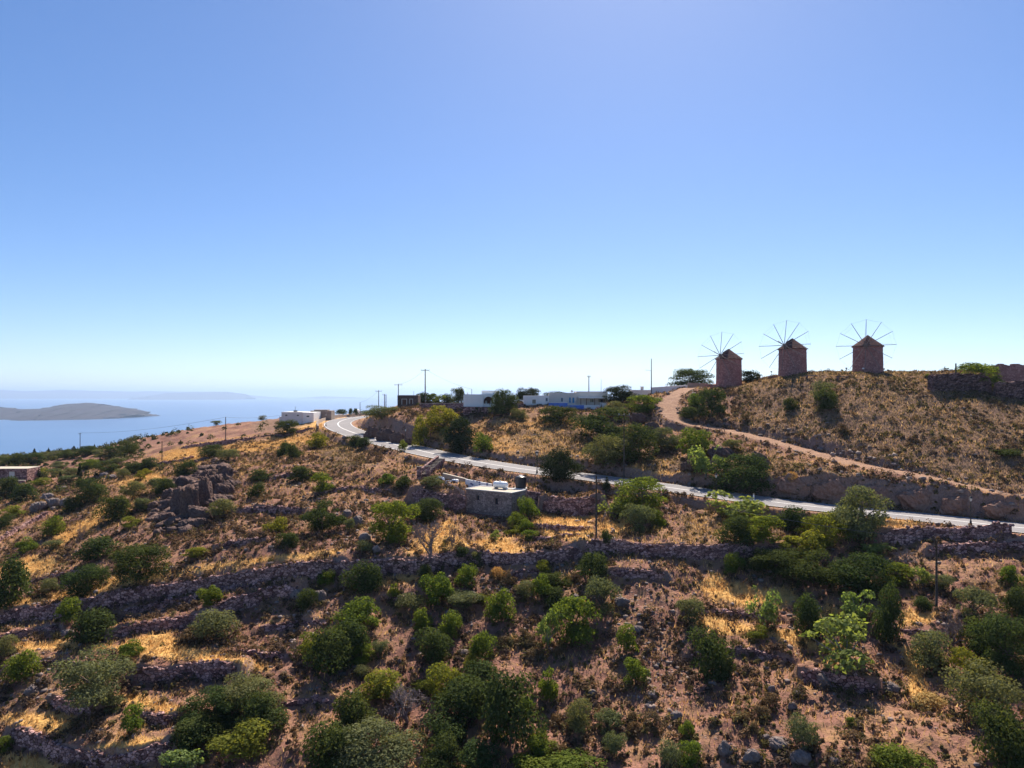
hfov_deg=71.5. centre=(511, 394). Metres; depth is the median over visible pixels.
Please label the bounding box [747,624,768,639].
bush
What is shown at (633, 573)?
drystone wall
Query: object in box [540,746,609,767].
bush
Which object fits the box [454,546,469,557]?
dark bush
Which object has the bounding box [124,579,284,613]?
drystone wall
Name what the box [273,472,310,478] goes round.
drystone wall
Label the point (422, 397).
dark bush
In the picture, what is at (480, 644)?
bush
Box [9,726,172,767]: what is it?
drystone wall
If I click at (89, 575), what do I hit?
dark bush
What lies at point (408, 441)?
rock outcrop
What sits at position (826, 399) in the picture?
dark bush
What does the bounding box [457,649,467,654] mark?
boulder
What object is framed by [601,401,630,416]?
olive tree
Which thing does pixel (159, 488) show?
dark bush
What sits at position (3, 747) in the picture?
bush
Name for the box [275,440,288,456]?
dark bush
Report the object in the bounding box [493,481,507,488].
water tank
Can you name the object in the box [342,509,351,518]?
boulder
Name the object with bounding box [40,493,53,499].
boulder
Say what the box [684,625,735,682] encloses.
dark bush
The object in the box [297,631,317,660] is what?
bush
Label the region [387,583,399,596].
sapling
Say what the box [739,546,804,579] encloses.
dark bush
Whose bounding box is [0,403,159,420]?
island
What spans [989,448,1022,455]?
dark bush
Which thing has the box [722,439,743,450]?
olive tree
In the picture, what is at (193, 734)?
dark bush
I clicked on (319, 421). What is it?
guard wall
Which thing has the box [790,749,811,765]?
boulder
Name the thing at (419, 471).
gate post
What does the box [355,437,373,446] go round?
dark bush
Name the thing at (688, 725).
bush
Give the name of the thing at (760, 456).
rock outcrop
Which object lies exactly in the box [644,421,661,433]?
rock outcrop
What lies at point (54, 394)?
island hills
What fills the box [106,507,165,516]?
drystone wall
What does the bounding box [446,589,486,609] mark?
bush
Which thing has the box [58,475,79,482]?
olive tree
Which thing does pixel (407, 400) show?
house
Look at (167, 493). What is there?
rock pinnacle
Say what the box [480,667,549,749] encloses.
dark bush
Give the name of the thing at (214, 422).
olive tree
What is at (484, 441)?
bush
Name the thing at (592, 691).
boulder
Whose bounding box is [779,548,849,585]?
dark bush
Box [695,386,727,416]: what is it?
dark bush
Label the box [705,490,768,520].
fig tree
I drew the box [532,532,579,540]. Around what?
drystone wall
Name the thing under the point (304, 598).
dark bush
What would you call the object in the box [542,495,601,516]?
drystone wall
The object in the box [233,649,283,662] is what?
drystone wall
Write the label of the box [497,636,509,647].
thorn bush
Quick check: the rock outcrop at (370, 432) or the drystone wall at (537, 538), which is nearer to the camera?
the drystone wall at (537, 538)
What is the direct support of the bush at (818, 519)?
on the ground at (670, 411)
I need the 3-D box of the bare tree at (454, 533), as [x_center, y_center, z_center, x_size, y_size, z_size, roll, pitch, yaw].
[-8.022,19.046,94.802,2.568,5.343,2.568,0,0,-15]
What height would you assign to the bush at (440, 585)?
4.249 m
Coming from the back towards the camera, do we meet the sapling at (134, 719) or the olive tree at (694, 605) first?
the olive tree at (694, 605)
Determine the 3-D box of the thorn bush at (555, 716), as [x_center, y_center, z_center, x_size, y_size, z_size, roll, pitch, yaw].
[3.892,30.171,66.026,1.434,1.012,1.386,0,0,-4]
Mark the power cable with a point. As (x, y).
(769, 516)
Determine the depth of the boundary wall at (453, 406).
178.93 m
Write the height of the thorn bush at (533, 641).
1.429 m
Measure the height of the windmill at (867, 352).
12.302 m
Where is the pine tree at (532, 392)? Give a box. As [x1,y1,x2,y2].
[525,387,540,395]
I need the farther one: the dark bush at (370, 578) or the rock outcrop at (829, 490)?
the rock outcrop at (829, 490)
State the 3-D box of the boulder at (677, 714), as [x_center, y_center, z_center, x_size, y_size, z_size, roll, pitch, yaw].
[14.717,28.934,63.709,1.054,1.116,0.843,0,0,0]
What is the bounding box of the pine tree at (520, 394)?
[515,387,525,401]
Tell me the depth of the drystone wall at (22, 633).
89.77 m
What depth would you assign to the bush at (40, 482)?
188.84 m
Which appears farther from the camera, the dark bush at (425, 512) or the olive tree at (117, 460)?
the olive tree at (117, 460)
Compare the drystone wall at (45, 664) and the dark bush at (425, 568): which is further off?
the dark bush at (425, 568)
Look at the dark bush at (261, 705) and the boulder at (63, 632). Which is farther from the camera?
the boulder at (63, 632)
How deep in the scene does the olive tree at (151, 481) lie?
141.15 m
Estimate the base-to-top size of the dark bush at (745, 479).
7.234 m
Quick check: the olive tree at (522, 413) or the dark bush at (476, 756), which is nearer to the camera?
the dark bush at (476, 756)
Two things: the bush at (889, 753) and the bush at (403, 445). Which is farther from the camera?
the bush at (403, 445)
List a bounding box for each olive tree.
[0,634,19,655]
[39,577,59,595]
[42,450,61,458]
[42,539,62,549]
[44,468,61,475]
[44,643,137,711]
[49,461,68,468]
[58,467,77,475]
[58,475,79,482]
[91,449,103,454]
[93,454,107,459]
[101,695,126,713]
[110,458,126,464]
[114,468,130,478]
[117,480,146,498]
[133,498,149,509]
[134,497,147,510]
[146,478,169,485]
[188,608,241,639]
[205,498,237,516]
[210,420,221,424]
[216,670,286,712]
[217,448,239,461]
[331,714,428,767]
[342,518,354,531]
[354,664,368,676]
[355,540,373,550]
[361,405,396,419]
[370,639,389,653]
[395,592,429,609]
[420,475,444,486]
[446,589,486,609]
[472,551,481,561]
[508,408,527,418]
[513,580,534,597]
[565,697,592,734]
[581,433,628,466]
[585,575,622,615]
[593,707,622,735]
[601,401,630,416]
[601,730,627,755]
[618,503,656,532]
[651,426,681,448]
[654,738,683,767]
[674,596,705,624]
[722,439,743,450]
[783,712,821,750]
[808,380,836,395]
[824,484,894,541]
[906,628,953,673]
[928,574,956,590]
[938,655,1023,726]
[952,585,1000,619]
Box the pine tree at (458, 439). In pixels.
[439,416,478,453]
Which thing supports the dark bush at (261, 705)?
on the ground at (670, 411)
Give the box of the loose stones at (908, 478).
[330,387,1023,524]
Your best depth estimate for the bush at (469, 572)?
87.59 m
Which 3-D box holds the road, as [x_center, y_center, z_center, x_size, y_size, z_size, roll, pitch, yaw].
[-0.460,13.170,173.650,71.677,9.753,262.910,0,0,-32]
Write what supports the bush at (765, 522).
on the ground at (670, 411)
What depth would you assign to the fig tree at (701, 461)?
116.37 m
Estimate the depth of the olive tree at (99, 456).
237.71 m
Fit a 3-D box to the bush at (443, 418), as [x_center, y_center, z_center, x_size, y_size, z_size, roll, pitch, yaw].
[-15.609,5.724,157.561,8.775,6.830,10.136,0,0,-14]
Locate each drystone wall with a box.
[0,511,48,542]
[0,551,469,623]
[0,625,59,640]
[9,659,83,666]
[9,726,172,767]
[30,569,82,583]
[50,695,94,714]
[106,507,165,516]
[111,582,297,638]
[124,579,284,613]
[134,658,236,683]
[142,711,178,726]
[159,456,193,463]
[181,427,312,448]
[218,537,262,548]
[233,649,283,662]
[236,505,303,514]
[259,619,326,631]
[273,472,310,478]
[281,694,335,707]
[320,486,389,493]
[380,592,447,602]
[411,489,465,510]
[471,546,581,565]
[513,568,539,577]
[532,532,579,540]
[534,523,589,531]
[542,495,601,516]
[584,538,788,560]
[610,567,664,579]
[686,608,784,622]
[690,645,790,661]
[801,668,876,693]
[880,521,1014,545]
[893,625,943,635]
[928,540,1023,554]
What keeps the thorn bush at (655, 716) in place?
on the ground at (670, 411)
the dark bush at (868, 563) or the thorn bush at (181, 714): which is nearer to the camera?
the thorn bush at (181, 714)
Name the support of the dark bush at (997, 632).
on the ground at (670, 411)
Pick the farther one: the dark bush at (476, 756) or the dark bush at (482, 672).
the dark bush at (482, 672)
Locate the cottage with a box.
[465,485,525,516]
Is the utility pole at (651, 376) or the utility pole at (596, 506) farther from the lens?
the utility pole at (651, 376)
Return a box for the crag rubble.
[145,457,238,535]
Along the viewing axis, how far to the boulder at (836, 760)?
55.05 m
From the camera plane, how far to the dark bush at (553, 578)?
86.99 m
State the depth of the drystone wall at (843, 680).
66.03 m
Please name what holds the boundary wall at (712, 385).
on the ground at (670, 411)
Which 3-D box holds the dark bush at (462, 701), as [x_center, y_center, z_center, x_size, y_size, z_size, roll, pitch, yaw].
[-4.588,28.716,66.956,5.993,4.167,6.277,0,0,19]
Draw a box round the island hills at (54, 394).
[0,390,278,398]
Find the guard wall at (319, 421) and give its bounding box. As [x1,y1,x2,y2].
[316,413,364,428]
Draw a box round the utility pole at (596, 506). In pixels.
[595,475,596,535]
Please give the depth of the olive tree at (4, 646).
84.79 m
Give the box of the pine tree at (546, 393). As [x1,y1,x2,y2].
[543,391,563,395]
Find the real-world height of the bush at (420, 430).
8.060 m
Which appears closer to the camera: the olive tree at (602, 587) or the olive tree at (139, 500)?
the olive tree at (602, 587)
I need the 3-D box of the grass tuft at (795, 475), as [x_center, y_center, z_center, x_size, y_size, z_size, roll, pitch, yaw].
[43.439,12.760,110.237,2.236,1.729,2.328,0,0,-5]
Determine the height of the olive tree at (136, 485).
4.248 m
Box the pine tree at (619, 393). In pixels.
[601,384,640,402]
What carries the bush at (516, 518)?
on the ground at (670, 411)
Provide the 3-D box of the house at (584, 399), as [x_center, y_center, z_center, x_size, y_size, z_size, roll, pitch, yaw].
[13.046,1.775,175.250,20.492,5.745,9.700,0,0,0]
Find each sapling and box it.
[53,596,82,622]
[120,701,144,732]
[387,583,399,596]
[538,665,558,701]
[615,622,638,651]
[623,656,650,684]
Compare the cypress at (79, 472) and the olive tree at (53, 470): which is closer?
the cypress at (79, 472)
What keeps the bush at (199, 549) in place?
on the ground at (670, 411)
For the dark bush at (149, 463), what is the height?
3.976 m
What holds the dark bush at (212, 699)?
on the ground at (670, 411)
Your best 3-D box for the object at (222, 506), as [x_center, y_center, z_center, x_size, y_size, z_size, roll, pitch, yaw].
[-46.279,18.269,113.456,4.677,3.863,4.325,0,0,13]
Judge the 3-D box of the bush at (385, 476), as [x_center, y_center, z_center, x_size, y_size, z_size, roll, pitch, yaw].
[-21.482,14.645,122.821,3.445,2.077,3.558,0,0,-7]
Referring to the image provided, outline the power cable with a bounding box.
[599,476,931,539]
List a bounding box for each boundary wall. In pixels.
[419,403,462,410]
[463,407,493,414]
[652,385,686,393]
[687,383,707,387]
[705,384,719,387]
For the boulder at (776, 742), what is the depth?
57.83 m
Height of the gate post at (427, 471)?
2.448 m
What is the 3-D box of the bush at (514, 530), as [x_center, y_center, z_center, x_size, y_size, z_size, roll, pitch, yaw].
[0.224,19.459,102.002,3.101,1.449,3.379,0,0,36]
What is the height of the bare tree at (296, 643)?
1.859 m
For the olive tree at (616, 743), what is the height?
2.338 m
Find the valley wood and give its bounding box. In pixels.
[0,367,948,504]
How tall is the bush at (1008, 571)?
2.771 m
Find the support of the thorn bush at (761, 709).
on the ground at (670, 411)
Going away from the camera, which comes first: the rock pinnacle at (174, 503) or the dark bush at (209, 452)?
the rock pinnacle at (174, 503)
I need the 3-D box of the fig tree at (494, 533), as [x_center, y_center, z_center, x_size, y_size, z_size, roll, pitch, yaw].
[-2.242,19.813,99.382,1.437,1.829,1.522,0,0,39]
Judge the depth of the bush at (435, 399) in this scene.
195.29 m
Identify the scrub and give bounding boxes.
[0,369,1023,767]
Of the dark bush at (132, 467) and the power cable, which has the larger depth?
the dark bush at (132, 467)
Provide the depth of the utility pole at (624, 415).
120.24 m
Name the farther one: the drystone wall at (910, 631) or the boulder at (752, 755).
the drystone wall at (910, 631)
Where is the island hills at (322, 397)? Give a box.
[306,396,355,398]
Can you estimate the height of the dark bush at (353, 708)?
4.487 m
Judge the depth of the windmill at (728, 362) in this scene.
170.40 m
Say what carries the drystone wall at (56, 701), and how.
on the ground at (670, 411)
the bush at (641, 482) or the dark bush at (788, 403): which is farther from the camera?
the dark bush at (788, 403)
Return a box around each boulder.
[23,684,37,696]
[28,501,47,511]
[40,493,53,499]
[45,498,59,507]
[45,693,52,699]
[59,497,67,505]
[59,629,73,636]
[290,589,301,600]
[314,590,326,601]
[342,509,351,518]
[352,515,362,526]
[359,532,370,540]
[372,545,380,553]
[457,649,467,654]
[588,689,596,696]
[614,596,629,606]
[632,626,642,633]
[647,690,656,698]
[670,711,682,721]
[718,740,733,756]
[742,748,759,763]
[763,734,769,740]
[767,685,775,692]
[768,736,790,750]
[788,702,797,711]
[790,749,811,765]
[816,673,832,687]
[828,757,840,764]
[884,681,900,693]
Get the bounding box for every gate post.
[417,466,421,479]
[425,466,430,476]
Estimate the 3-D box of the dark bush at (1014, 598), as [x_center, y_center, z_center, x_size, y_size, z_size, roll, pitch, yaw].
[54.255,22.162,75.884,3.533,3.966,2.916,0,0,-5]
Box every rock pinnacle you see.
[148,500,159,508]
[153,512,174,521]
[161,488,172,499]
[166,515,183,524]
[168,487,181,513]
[175,475,197,484]
[177,518,207,527]
[180,485,198,515]
[188,505,214,519]
[198,474,212,506]
[200,469,213,476]
[203,464,216,469]
[204,494,227,505]
[208,474,224,490]
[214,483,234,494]
[215,465,233,477]
[225,480,241,485]
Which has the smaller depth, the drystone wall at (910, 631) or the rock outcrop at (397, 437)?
the drystone wall at (910, 631)
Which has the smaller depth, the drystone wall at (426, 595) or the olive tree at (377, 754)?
the olive tree at (377, 754)
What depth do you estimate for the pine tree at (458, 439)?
143.98 m
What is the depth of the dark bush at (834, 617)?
76.22 m
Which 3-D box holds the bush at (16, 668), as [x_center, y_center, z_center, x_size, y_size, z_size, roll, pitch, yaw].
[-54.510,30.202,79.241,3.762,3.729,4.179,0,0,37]
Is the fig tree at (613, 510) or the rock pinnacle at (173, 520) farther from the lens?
the rock pinnacle at (173, 520)
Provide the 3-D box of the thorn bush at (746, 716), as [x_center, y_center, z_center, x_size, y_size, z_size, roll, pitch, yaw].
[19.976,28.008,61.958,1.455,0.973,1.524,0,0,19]
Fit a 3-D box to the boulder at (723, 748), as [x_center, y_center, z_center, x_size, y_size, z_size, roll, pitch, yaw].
[17.597,29.171,58.510,1.289,1.365,1.032,0,0,0]
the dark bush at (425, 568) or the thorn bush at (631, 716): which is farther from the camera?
the dark bush at (425, 568)
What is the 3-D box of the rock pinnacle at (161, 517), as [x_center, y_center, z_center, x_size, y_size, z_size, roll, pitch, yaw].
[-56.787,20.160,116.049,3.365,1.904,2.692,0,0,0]
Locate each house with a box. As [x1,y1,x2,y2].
[0,466,39,483]
[279,410,334,423]
[397,395,419,406]
[463,391,516,406]
[523,390,607,408]
[622,386,650,401]
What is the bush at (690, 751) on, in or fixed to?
on the ground at (670, 411)
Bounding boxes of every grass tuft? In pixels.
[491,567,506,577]
[786,472,797,481]
[910,690,947,711]
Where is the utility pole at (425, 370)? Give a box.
[421,369,429,402]
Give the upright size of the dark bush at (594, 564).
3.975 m
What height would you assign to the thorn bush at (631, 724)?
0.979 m
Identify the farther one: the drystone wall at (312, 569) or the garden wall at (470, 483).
the garden wall at (470, 483)
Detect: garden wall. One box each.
[442,473,466,481]
[465,479,491,487]
[527,490,544,504]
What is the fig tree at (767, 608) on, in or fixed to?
on the ground at (670, 411)
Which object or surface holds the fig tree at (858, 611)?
on the ground at (670, 411)
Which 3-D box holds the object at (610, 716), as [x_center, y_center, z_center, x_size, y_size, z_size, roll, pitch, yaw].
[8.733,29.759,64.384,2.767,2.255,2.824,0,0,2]
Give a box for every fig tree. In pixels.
[158,746,209,767]
[489,529,499,540]
[535,608,559,647]
[597,495,626,516]
[687,445,727,477]
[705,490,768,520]
[744,585,782,626]
[798,611,874,674]
[839,589,875,619]
[860,542,896,556]
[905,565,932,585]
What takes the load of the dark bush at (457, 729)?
on the ground at (670, 411)
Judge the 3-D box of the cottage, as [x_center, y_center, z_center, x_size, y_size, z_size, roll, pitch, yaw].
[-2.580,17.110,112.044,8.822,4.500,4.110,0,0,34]
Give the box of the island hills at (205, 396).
[127,392,254,399]
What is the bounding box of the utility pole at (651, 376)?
[649,359,651,393]
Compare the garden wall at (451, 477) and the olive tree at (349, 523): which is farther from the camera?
the garden wall at (451, 477)
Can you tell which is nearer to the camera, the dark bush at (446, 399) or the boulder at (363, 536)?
the boulder at (363, 536)
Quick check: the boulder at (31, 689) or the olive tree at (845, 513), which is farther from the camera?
the olive tree at (845, 513)
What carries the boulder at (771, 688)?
on the ground at (670, 411)
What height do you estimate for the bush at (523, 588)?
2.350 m
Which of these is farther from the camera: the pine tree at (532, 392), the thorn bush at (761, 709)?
the pine tree at (532, 392)
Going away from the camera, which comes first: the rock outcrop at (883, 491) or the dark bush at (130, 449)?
the rock outcrop at (883, 491)
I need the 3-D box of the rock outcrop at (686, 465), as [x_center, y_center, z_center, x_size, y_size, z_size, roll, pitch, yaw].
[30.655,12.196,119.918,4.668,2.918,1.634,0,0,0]
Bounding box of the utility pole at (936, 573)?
[935,540,937,607]
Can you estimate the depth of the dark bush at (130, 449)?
227.53 m
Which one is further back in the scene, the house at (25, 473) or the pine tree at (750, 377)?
the house at (25, 473)
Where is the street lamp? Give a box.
[967,496,971,524]
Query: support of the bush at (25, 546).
on the ground at (670, 411)
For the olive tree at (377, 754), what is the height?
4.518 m
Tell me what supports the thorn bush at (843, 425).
on the ground at (670, 411)
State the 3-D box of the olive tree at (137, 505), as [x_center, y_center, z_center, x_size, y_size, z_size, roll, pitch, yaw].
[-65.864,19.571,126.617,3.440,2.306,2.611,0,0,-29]
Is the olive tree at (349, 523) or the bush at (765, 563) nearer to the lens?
the bush at (765, 563)
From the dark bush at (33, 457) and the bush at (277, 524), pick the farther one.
the dark bush at (33, 457)
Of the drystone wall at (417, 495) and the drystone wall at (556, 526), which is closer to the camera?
the drystone wall at (556, 526)
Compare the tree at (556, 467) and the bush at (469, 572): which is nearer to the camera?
the bush at (469, 572)
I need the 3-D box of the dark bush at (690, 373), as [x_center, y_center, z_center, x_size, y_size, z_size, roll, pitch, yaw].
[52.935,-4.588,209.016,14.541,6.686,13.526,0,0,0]
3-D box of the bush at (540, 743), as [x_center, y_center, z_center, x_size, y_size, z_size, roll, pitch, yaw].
[2.370,30.325,61.861,2.902,1.938,2.997,0,0,44]
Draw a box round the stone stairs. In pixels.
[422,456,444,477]
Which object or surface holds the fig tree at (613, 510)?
on the ground at (670, 411)
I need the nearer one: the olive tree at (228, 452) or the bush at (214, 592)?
the bush at (214, 592)
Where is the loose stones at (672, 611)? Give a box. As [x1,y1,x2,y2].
[0,375,1023,767]
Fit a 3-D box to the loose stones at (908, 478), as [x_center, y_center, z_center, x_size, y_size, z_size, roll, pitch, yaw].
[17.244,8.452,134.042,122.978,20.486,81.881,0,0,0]
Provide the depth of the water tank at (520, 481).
113.00 m
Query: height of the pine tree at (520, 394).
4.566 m
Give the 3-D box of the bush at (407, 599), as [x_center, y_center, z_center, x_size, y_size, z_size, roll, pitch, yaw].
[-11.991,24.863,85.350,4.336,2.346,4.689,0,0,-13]
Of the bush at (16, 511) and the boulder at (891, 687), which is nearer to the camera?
the boulder at (891, 687)
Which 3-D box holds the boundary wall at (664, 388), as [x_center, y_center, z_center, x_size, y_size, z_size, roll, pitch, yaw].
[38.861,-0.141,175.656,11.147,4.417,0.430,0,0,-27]
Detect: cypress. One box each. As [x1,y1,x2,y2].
[37,468,41,477]
[76,463,82,480]
[603,477,610,491]
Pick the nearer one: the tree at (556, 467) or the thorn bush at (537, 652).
the thorn bush at (537, 652)
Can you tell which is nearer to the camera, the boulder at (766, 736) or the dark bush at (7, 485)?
the boulder at (766, 736)
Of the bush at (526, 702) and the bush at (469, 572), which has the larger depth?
the bush at (469, 572)
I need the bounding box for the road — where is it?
[324,416,1023,532]
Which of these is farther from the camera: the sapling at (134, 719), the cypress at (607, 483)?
the cypress at (607, 483)
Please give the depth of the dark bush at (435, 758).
60.64 m
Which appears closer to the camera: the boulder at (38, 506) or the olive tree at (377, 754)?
the olive tree at (377, 754)
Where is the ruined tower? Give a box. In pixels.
[980,364,1023,383]
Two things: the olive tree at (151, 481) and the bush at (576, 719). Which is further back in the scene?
the olive tree at (151, 481)
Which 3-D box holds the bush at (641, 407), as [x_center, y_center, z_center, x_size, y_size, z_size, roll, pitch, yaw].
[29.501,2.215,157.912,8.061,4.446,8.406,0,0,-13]
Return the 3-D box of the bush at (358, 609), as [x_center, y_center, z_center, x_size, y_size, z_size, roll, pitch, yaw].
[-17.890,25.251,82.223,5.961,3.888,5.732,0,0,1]
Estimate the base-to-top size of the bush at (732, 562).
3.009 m
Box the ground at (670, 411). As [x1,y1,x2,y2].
[0,373,1023,767]
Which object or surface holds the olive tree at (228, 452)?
on the ground at (670, 411)
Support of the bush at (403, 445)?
on the ground at (670, 411)
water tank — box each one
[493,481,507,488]
[514,475,526,498]
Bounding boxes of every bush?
[0,453,28,465]
[0,475,18,498]
[0,505,27,517]
[0,513,15,527]
[0,552,34,609]
[0,649,43,683]
[0,735,13,752]
[8,482,38,500]
[14,536,38,553]
[18,452,48,463]
[30,477,51,485]
[39,515,66,536]
[55,449,79,458]
[56,563,110,596]
[61,496,81,511]
[63,605,116,643]
[70,477,109,504]
[71,535,124,560]
[74,445,96,455]
[74,459,99,467]
[91,460,120,473]
[92,495,132,522]
[101,445,124,456]
[106,543,171,584]
[117,441,140,456]
[117,638,146,657]
[120,516,141,528]
[123,461,146,472]
[134,470,146,479]
[136,456,159,470]
[142,468,153,474]
[151,476,176,493]
[169,709,232,749]
[172,458,197,476]
[174,627,205,646]
[176,684,243,730]
[178,706,192,715]
[180,546,209,557]
[195,584,223,606]
[197,444,223,457]
[205,715,273,763]
[235,689,289,733]
[247,481,266,497]
[248,469,274,480]
[261,516,287,531]
[273,419,299,434]
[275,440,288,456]
[276,532,298,550]
[285,442,303,457]
[287,466,313,480]
[295,587,318,608]
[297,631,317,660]
[298,498,346,531]
[299,720,366,767]
[302,624,355,675]
[305,431,328,448]
[309,471,334,491]
[316,569,335,585]
[330,595,381,626]
[330,617,370,655]
[332,687,377,738]
[335,409,346,414]
[338,559,383,595]
[346,435,359,446]
[349,642,374,665]
[352,668,403,701]
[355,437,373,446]
[368,500,419,544]
[378,473,396,483]
[395,475,411,487]
[398,440,407,451]
[406,497,446,521]
[410,679,434,690]
[411,414,429,446]
[412,607,433,630]
[412,626,453,664]
[416,391,432,401]
[416,564,433,577]
[417,571,455,606]
[418,730,460,767]
[419,711,467,748]
[425,405,459,432]
[425,661,464,701]
[426,673,490,721]
[428,393,445,402]
[438,609,463,639]
[441,393,456,402]
[449,387,463,402]
[453,563,477,587]
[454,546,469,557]
[456,737,501,767]
[458,657,497,700]
[463,653,477,668]
[468,630,497,661]
[472,432,492,452]
[475,593,491,603]
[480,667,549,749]
[483,587,516,622]
[487,387,519,413]
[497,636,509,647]
[502,570,517,584]
[503,524,523,534]
[507,511,527,528]
[509,749,557,767]
[514,696,534,711]
[516,495,540,516]
[518,518,533,532]
[518,627,527,639]
[520,529,538,540]
[523,633,539,647]
[523,728,557,753]
[524,647,542,660]
[531,573,552,597]
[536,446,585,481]
[536,559,551,573]
[538,405,577,423]
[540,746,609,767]
[542,571,572,587]
[545,586,567,607]
[547,595,602,645]
[548,713,560,723]
[553,646,566,654]
[566,406,629,437]
[570,573,581,581]
[574,551,610,578]
[600,529,613,544]
[602,422,659,461]
[609,475,667,510]
[625,394,663,412]
[626,711,637,721]
[627,721,640,733]
[643,708,667,734]
[648,508,666,528]
[665,368,714,385]
[675,426,714,455]
[676,740,703,767]
[678,406,700,417]
[678,719,693,738]
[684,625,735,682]
[687,393,704,406]
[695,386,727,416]
[706,451,776,493]
[712,514,753,545]
[723,552,746,573]
[733,710,748,721]
[739,414,752,421]
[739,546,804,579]
[744,513,785,543]
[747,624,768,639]
[749,704,771,721]
[749,720,760,734]
[752,555,778,570]
[758,691,780,706]
[774,504,808,530]
[778,529,825,557]
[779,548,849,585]
[782,396,798,409]
[793,511,853,546]
[793,591,826,641]
[813,387,838,408]
[826,551,897,596]
[829,613,838,625]
[837,423,848,431]
[846,717,856,728]
[867,742,935,767]
[870,581,904,643]
[873,760,888,767]
[879,561,915,585]
[912,595,934,611]
[947,646,989,677]
[956,615,1008,651]
[957,362,1005,385]
[961,610,1023,682]
[968,697,1023,767]
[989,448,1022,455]
[998,565,1023,584]
[1000,583,1023,620]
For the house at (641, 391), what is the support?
on the ground at (670, 411)
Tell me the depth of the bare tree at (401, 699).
67.37 m
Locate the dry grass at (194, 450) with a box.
[0,370,1023,767]
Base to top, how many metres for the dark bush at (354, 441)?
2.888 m
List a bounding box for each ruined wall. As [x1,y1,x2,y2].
[927,373,991,392]
[993,380,1023,399]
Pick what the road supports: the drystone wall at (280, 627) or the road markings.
the road markings
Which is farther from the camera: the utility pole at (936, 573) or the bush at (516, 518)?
the bush at (516, 518)
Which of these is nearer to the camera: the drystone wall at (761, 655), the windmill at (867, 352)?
the drystone wall at (761, 655)
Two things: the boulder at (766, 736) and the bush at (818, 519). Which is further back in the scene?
the bush at (818, 519)
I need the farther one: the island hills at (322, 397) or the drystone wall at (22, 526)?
the island hills at (322, 397)
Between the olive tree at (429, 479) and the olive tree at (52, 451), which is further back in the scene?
the olive tree at (52, 451)
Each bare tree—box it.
[76,524,86,541]
[289,640,300,651]
[383,682,430,734]
[409,518,444,563]
[443,520,460,546]
[446,486,463,503]
[885,548,916,563]
[930,610,973,651]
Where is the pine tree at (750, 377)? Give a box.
[742,370,762,382]
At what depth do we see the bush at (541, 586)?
85.43 m
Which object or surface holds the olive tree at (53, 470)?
on the ground at (670, 411)
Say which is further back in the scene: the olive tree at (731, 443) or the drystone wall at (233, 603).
the olive tree at (731, 443)
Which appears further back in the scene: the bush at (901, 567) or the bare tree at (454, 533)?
the bare tree at (454, 533)
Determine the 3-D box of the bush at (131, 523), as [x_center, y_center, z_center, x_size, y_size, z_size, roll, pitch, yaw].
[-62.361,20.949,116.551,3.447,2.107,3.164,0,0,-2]
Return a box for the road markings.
[324,417,1023,532]
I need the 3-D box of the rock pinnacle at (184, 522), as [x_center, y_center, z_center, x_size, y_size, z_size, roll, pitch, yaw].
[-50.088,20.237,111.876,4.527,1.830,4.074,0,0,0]
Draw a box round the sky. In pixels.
[0,0,1023,394]
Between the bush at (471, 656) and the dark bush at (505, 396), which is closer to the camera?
the bush at (471, 656)
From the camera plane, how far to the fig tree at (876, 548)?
89.31 m
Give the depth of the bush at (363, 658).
76.02 m
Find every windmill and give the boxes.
[698,333,743,386]
[759,320,808,376]
[836,319,896,373]
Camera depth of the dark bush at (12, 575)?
95.14 m
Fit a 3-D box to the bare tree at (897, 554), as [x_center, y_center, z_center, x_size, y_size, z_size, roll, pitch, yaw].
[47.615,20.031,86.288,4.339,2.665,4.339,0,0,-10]
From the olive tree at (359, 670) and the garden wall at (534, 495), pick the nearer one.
the olive tree at (359, 670)
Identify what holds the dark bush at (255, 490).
on the ground at (670, 411)
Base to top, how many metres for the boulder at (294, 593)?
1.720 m
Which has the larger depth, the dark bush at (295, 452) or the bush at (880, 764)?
the dark bush at (295, 452)
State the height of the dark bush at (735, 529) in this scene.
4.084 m
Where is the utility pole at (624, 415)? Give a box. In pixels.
[618,413,629,478]
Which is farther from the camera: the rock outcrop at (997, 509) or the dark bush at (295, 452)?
the dark bush at (295, 452)
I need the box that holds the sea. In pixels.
[0,395,538,454]
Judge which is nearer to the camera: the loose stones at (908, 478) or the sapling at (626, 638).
the sapling at (626, 638)
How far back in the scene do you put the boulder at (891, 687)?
65.06 m
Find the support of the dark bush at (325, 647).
on the ground at (670, 411)
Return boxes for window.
[402,399,406,404]
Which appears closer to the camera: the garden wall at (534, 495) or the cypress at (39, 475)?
the garden wall at (534, 495)
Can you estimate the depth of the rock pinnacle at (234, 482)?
131.69 m
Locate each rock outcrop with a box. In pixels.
[363,426,377,437]
[375,428,393,440]
[389,431,404,442]
[402,438,411,444]
[629,412,647,423]
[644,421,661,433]
[680,459,701,471]
[707,446,734,458]
[748,452,770,467]
[776,473,805,494]
[811,478,846,500]
[852,483,890,507]
[895,488,931,510]
[939,494,967,515]
[982,500,1019,518]
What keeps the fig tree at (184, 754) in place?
on the ground at (670, 411)

